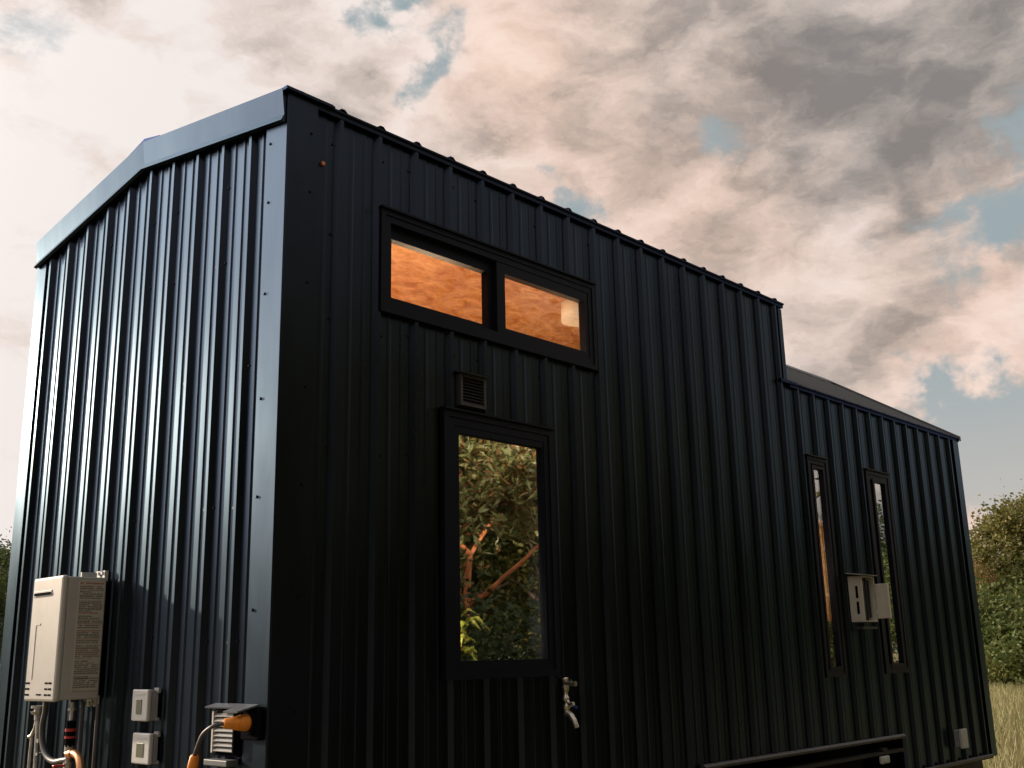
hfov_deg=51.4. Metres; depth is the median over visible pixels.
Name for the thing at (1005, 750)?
ground
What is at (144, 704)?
outlet box
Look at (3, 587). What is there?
broadleaf tree
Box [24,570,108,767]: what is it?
water heater
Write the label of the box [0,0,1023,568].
sky
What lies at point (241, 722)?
extension cord
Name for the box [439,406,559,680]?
window
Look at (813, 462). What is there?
window
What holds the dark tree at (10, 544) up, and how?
on the ground at (1005, 750)
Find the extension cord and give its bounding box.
[187,714,251,767]
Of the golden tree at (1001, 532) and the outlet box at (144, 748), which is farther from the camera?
the golden tree at (1001, 532)
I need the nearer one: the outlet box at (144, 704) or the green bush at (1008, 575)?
the outlet box at (144, 704)
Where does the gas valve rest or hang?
attached to the tiny house
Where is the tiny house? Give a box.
[0,85,997,767]
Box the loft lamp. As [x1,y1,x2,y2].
[561,300,578,326]
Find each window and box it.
[380,204,597,371]
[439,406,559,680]
[805,454,846,676]
[863,468,910,673]
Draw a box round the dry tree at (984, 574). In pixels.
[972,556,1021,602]
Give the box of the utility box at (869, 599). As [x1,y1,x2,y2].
[845,573,891,628]
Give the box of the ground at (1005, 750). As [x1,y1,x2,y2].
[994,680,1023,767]
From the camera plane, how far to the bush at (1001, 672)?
39.88 m
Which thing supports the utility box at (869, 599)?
attached to the tiny house
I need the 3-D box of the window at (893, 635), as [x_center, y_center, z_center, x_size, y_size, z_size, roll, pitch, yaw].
[2.866,1.426,8.174,0.064,1.529,0.422,-14,-19,41]
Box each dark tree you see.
[0,528,11,655]
[0,530,10,657]
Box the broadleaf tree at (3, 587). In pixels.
[0,527,11,660]
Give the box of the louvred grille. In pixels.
[204,703,242,766]
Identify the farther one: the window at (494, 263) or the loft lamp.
the loft lamp
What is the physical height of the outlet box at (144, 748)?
0.132 m
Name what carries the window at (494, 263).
in the tiny house
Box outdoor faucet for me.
[561,677,578,728]
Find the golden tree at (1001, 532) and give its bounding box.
[969,478,1023,607]
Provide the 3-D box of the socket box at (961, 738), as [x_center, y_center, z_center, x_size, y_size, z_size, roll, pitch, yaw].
[3.587,2.832,8.508,0.070,0.147,0.120,-14,-19,41]
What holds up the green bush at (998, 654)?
on the ground at (1005, 750)
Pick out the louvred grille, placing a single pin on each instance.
(225, 742)
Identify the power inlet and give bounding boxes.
[223,704,262,740]
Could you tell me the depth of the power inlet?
4.04 m
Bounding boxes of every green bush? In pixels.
[974,555,1023,683]
[975,561,1023,680]
[976,572,1023,684]
[978,572,1023,686]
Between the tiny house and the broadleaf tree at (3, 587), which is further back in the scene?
the broadleaf tree at (3, 587)
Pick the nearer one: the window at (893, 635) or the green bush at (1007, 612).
the window at (893, 635)
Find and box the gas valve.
[27,705,42,767]
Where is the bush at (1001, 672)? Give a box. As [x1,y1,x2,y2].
[978,588,1023,687]
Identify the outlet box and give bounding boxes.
[131,688,160,720]
[131,731,160,764]
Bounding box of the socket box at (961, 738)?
[953,728,968,748]
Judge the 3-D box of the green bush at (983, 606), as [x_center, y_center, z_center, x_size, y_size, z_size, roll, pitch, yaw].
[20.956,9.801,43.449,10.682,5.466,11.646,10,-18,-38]
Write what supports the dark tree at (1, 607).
on the ground at (1005, 750)
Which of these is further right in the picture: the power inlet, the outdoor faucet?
the outdoor faucet

